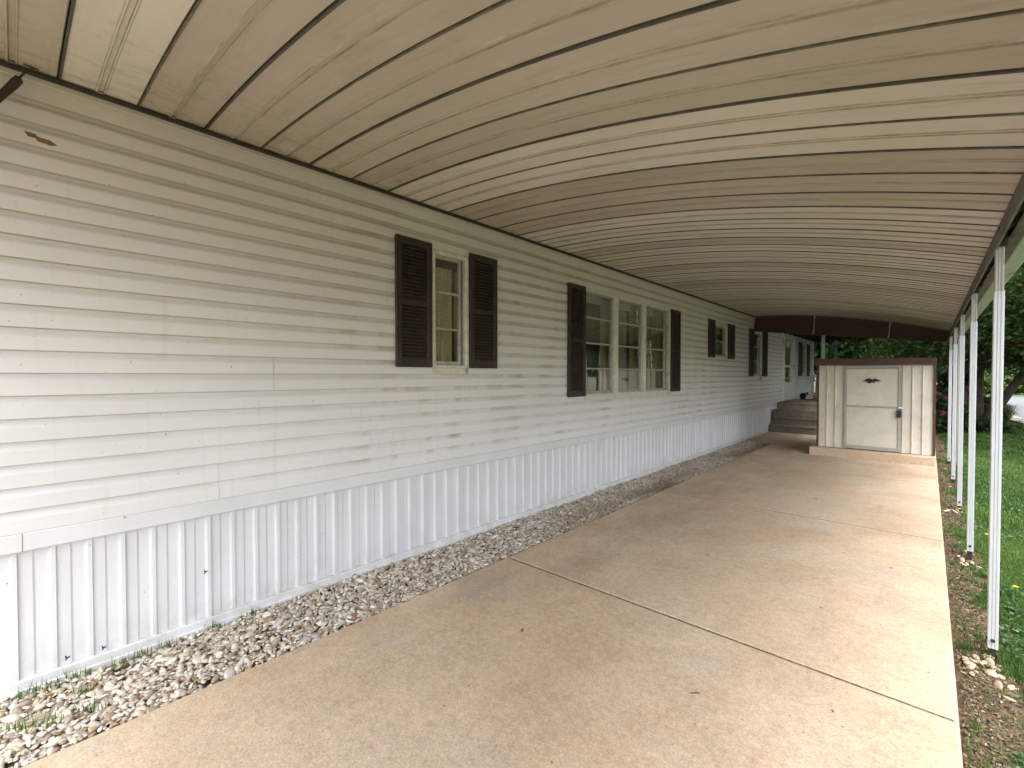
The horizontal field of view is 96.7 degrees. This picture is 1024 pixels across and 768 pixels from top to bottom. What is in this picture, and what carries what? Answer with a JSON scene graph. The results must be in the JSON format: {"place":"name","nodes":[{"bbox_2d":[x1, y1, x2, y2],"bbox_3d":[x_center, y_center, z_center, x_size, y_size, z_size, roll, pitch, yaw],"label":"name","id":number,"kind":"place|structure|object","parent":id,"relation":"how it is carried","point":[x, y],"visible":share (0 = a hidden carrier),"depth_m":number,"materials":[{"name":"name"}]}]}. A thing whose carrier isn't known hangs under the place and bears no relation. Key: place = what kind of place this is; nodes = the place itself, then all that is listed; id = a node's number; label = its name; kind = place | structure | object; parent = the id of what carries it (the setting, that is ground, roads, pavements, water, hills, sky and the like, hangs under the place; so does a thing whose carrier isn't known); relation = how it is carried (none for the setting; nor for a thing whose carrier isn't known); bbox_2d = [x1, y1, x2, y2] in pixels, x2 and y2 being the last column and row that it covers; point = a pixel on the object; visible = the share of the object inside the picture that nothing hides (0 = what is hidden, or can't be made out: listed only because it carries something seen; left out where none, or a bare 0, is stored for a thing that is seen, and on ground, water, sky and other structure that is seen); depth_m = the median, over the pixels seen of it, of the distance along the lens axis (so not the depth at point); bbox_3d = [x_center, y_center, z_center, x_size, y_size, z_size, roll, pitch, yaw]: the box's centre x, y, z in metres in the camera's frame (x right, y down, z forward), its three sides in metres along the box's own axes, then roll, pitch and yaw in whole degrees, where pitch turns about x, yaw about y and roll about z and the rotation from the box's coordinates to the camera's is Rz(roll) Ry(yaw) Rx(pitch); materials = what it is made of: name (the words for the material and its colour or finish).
{"place":"outdoors","nodes":[
{"label":"outdoors","id":0,"kind":"place"},
{"bbox_2d":[0,440,771,767],"bbox_3d":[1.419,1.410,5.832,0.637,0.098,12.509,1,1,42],"label":"gravel","id":1,"kind":"structure","parent":0,"point":[134,696],"depth_m":2.70,"materials":[{"name":"grey gravel"}]},
{"bbox_2d":[4,606,266,734],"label":"weeds","id":2,"kind":"object","parent":1,"relation":"on","point":[19,726],"visible":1,"depth_m":2.17,"materials":[{"name":"green plant"}]},
{"bbox_2d":[21,432,962,767],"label":"driveway","id":3,"kind":"structure","parent":0,"point":[793,610],"depth_m":2.42,"materials":[{"name":"beige concrete"}]},
{"bbox_2d":[769,399,816,434],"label":"concrete steps","id":4,"kind":"structure","parent":3,"relation":"on","point":[796,416],"depth_m":12.17,"materials":[{"name":"brown concrete"}]},
{"bbox_2d":[799,392,808,398],"bbox_3d":[9.259,0.369,14.445,0.260,0.234,0.190,1,1,42],"label":"watering can","id":5,"kind":"object","parent":4,"relation":"on","point":[802,395],"visible":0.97,"depth_m":14.40,"materials":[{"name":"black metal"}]},
{"bbox_2d":[809,445,934,466],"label":"concrete sill","id":6,"kind":"structure","parent":3,"relation":"on","point":[897,457],"depth_m":8.07,"materials":[{"name":"beige concrete"}]},
{"bbox_2d":[815,358,936,455],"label":"shed","id":7,"kind":"structure","parent":6,"relation":"on","point":[860,402],"depth_m":8.15,"materials":[{"name":"beige metal"}]},
{"bbox_2d":[843,365,903,452],"bbox_3d":[6.496,0.429,8.202,0.845,1.525,0.037,1,1,42],"label":"door","id":8,"kind":"structure","parent":7,"relation":"in","point":[872,397],"depth_m":8.20,"materials":[{"name":"beige metal"}]},
{"bbox_2d":[896,408,901,417],"bbox_3d":[6.740,0.498,7.931,0.067,0.175,0.037,1,1,42],"label":"lockbox","id":9,"kind":"object","parent":7,"relation":"hanging from","point":[899,414],"visible":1,"depth_m":7.92,"materials":[{"name":"silver metal"}]},
{"bbox_2d":[935,415,1023,767],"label":"lawn","id":10,"kind":"structure","parent":0,"point":[958,673],"depth_m":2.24,"materials":[{"name":"green plant"}]},
{"bbox_2d":[0,0,1023,659],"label":"carport","id":11,"kind":"object","parent":10,"relation":"on","point":[850,168],"visible":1,"depth_m":2.20,"materials":[{"name":"metal"}]},
{"bbox_2d":[0,63,38,102],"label":"bracket","id":12,"kind":"object","parent":11,"relation":"hanging from","point":[11,85],"visible":1,"depth_m":2.08,"materials":[{"name":"metal"}]},
{"bbox_2d":[820,262,1023,421],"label":"tree","id":13,"kind":"object","parent":10,"relation":"on","point":[1014,334],"visible":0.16,"depth_m":12.30,"materials":[{"name":"green plant"}]},
{"bbox_2d":[936,387,983,433],"bbox_3d":[11.668,0.659,12.352,1.540,1.466,1.457,1,1,42],"label":"rhododendron","id":14,"kind":"object","parent":10,"relation":"on","point":[941,410],"visible":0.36,"depth_m":12.06,"materials":[{"name":"green plant"}]},
{"bbox_2d":[936,372,987,409],"bbox_3d":[14.628,0.351,15.056,1.488,2.128,1.420,0,1,-10],"label":"rhododendron","id":15,"kind":"object","parent":10,"relation":"on","point":[943,381],"visible":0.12,"depth_m":14.98,"materials":[{"name":"green plant"}]},
{"bbox_2d":[936,455,1023,767],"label":"mulch","id":16,"kind":"object","parent":10,"relation":"on","point":[988,677],"visible":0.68,"depth_m":2.41,"materials":[{"name":"brown soil"}]},
{"bbox_2d":[943,509,1018,702],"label":"loose stones","id":17,"kind":"object","parent":10,"relation":"on","point":[970,665],"visible":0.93,"depth_m":2.39,"materials":[{"name":"beige stone"}]},
{"bbox_2d":[955,466,1023,762],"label":"clover","id":18,"kind":"object","parent":10,"relation":"on","point":[1002,628],"visible":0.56,"depth_m":2.99,"materials":[{"name":"green plant"}]},
{"bbox_2d":[984,391,1003,413],"bbox_3d":[15.242,0.770,15.015,1.405,1.276,1.216,1,1,42],"label":"rhododendron","id":19,"kind":"object","parent":10,"relation":"on","point":[987,402],"visible":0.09,"depth_m":14.58,"materials":[{"name":"green plant"}]},
{"bbox_2d":[976,413,1022,433],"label":"shrub","id":20,"kind":"object","parent":10,"relation":"on","point":[985,427],"visible":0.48,"depth_m":11.80,"materials":[{"name":"green plant"}]},
{"bbox_2d":[1004,266,1023,311],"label":"tree","id":21,"kind":"object","parent":10,"relation":"on","point":[1019,270],"visible":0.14,"depth_m":9.56,"materials":[{"name":"green plant"}]},
{"bbox_2d":[936,382,1023,396],"bbox_3d":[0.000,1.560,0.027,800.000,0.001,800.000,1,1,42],"label":"ground","id":22,"kind":"structure","parent":0,"point":[1018,395],"depth_m":36.45,"materials":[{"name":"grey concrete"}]},
{"bbox_2d":[0,65,813,700],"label":"mobile home","id":23,"kind":"object","parent":22,"relation":"on","point":[248,379],"visible":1,"depth_m":2.96,"materials":[{"name":"plastic"}]},
{"bbox_2d":[432,248,468,367],"bbox_3d":[-0.595,-0.661,4.154,0.176,1.025,0.460,1,1,42],"label":"window","id":24,"kind":"structure","parent":23,"relation":"in","point":[442,294],"depth_m":4.20,"materials":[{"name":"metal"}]},
{"bbox_2d":[586,288,669,395],"bbox_3d":[1.690,-0.545,6.678,0.210,1.355,2.545,1,1,42],"label":"window","id":25,"kind":"structure","parent":23,"relation":"in","point":[613,369],"depth_m":6.82,"materials":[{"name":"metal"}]},
{"bbox_2d":[715,323,726,357],"bbox_3d":[4.259,-0.886,9.448,0.170,0.680,0.770,1,1,42],"label":"window","id":26,"kind":"structure","parent":23,"relation":"in","point":[718,326],"depth_m":9.63,"materials":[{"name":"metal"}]},
{"bbox_2d":[754,332,761,375],"bbox_3d":[6.102,-0.752,11.472,0.183,1.120,0.780,1,1,42],"label":"window","id":27,"kind":"structure","parent":23,"relation":"in","point":[756,333],"depth_m":11.68,"materials":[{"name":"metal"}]},
{"bbox_2d":[784,335,793,399],"bbox_3d":[8.482,-0.486,14.002,0.071,1.960,1.320,1,1,42],"label":"door","id":28,"kind":"structure","parent":23,"relation":"in","point":[789,352],"depth_m":14.13,"materials":[{"name":"white glass"}]},
{"bbox_2d":[795,378,812,397],"bbox_3d":[10.058,0.105,15.668,0.020,0.640,2.990,1,1,42],"label":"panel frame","id":29,"kind":"object","parent":23,"relation":"attached to","point":[803,378],"visible":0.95,"depth_m":15.61,"materials":[{"name":"grey metal"}]},
{"bbox_2d":[802,344,806,375],"bbox_3d":[10.014,-0.810,15.658,0.066,1.090,0.800,1,1,42],"label":"window","id":30,"kind":"structure","parent":23,"relation":"in","point":[804,349],"depth_m":15.85,"materials":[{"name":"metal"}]},
{"bbox_2d":[813,375,816,398],"bbox_3d":[12.712,0.135,17.367,1.900,0.920,2.220,1,1,42],"label":"deck railing","id":31,"kind":"object","parent":22,"relation":"on","point":[814,395],"visible":0.06,"depth_m":17.12,"materials":[{"name":"red wood"}]},
{"bbox_2d":[778,315,879,358],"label":"porch roof","id":32,"kind":"structure","parent":22,"relation":"on","point":[822,339],"depth_m":14.88,"materials":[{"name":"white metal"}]},
{"bbox_2d":[814,341,881,391],"bbox_3d":[17.936,-2.974,25.955,8.726,8.336,9.160,1,1,42],"label":"tree","id":33,"kind":"object","parent":22,"relation":"on","point":[829,351],"visible":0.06,"depth_m":23.95,"materials":[{"name":"green plant"}]},
{"bbox_2d":[848,349,991,380],"bbox_3d":[21.985,-3.409,24.761,8.998,9.247,8.292,1,1,42],"label":"tree","id":34,"kind":"object","parent":22,"relation":"on","point":[988,379],"depth_m":23.43,"materials":[{"name":"green plant"}]},
{"bbox_2d":[851,338,991,375],"bbox_3d":[16.520,-2.652,18.166,6.259,7.972,6.486,1,1,42],"label":"tree","id":35,"kind":"object","parent":22,"relation":"on","point":[896,356],"visible":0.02,"depth_m":17.98,"materials":[{"name":"green plant"}]},
{"bbox_2d":[938,364,1019,376],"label":"tree","id":36,"kind":"object","parent":22,"relation":"on","point":[990,369],"depth_m":42.13,"materials":[{"name":"green plant"}]},
{"bbox_2d":[984,375,1020,393],"bbox_3d":[40.697,0.060,38.599,3.299,1.937,2.469,1,1,42],"label":"shrub","id":37,"kind":"object","parent":22,"relation":"on","point":[1007,379],"visible":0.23,"depth_m":38.14,"materials":[{"name":"green plant"}]},
{"bbox_2d":[1008,375,1023,394],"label":"shrub","id":38,"kind":"object","parent":22,"relation":"on","point":[1020,389],"visible":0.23,"depth_m":37.70,"materials":[{"name":"green plant"}]},
{"bbox_2d":[986,396,1023,417],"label":"road","id":39,"kind":"structure","parent":0,"point":[1017,401],"depth_m":24.98,"materials":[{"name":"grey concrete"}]},
{"bbox_2d":[1003,404,1020,421],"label":"ornamental grass","id":40,"kind":"object","parent":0,"point":[1007,410],"depth_m":14.54,"materials":[{"name":"green plant"}]},
{"bbox_2d":[1009,415,1023,423],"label":"pavement","id":41,"kind":"structure","parent":0,"point":[1017,420],"depth_m":15.11,"materials":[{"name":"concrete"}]}
]}

